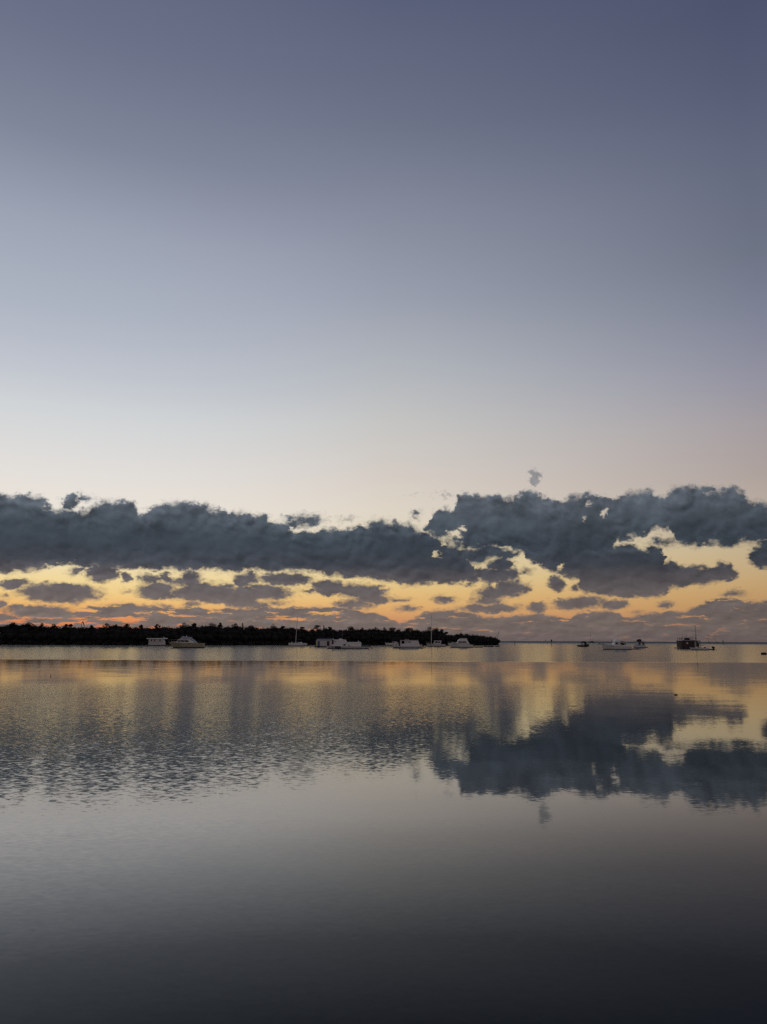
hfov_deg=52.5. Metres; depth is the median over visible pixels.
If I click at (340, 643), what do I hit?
houseboat
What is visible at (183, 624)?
mangrove tree
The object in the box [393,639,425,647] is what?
houseboat
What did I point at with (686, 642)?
houseboat
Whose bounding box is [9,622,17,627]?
mangrove tree
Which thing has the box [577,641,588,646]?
bimini boat
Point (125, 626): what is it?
mangrove tree
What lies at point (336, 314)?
sky
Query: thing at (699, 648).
sailboat
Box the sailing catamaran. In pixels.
[288,616,306,645]
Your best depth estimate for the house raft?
303.95 m
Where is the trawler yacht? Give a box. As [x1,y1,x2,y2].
[633,639,645,647]
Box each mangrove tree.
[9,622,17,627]
[22,622,33,629]
[122,624,130,630]
[179,622,189,630]
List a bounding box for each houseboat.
[315,638,333,646]
[326,633,371,648]
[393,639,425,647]
[674,634,704,647]
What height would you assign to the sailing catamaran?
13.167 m
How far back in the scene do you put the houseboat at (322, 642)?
284.28 m
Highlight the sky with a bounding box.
[0,0,766,641]
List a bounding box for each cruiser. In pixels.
[169,636,204,647]
[385,641,397,645]
[448,639,472,647]
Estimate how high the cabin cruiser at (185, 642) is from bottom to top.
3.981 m
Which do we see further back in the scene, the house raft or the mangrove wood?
the mangrove wood
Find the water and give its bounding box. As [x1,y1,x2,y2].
[0,641,766,1023]
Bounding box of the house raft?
[145,637,169,645]
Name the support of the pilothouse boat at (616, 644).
on the water
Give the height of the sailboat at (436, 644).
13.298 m
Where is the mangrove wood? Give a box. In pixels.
[0,623,500,644]
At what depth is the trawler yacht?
325.53 m
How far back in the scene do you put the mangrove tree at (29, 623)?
346.12 m
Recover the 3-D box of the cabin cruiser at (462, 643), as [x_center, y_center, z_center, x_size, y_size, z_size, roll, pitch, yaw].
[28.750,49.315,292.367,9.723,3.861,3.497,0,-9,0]
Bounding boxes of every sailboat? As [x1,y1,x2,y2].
[426,616,445,646]
[689,628,708,649]
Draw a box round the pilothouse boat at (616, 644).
[598,639,631,649]
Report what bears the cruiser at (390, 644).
on the water

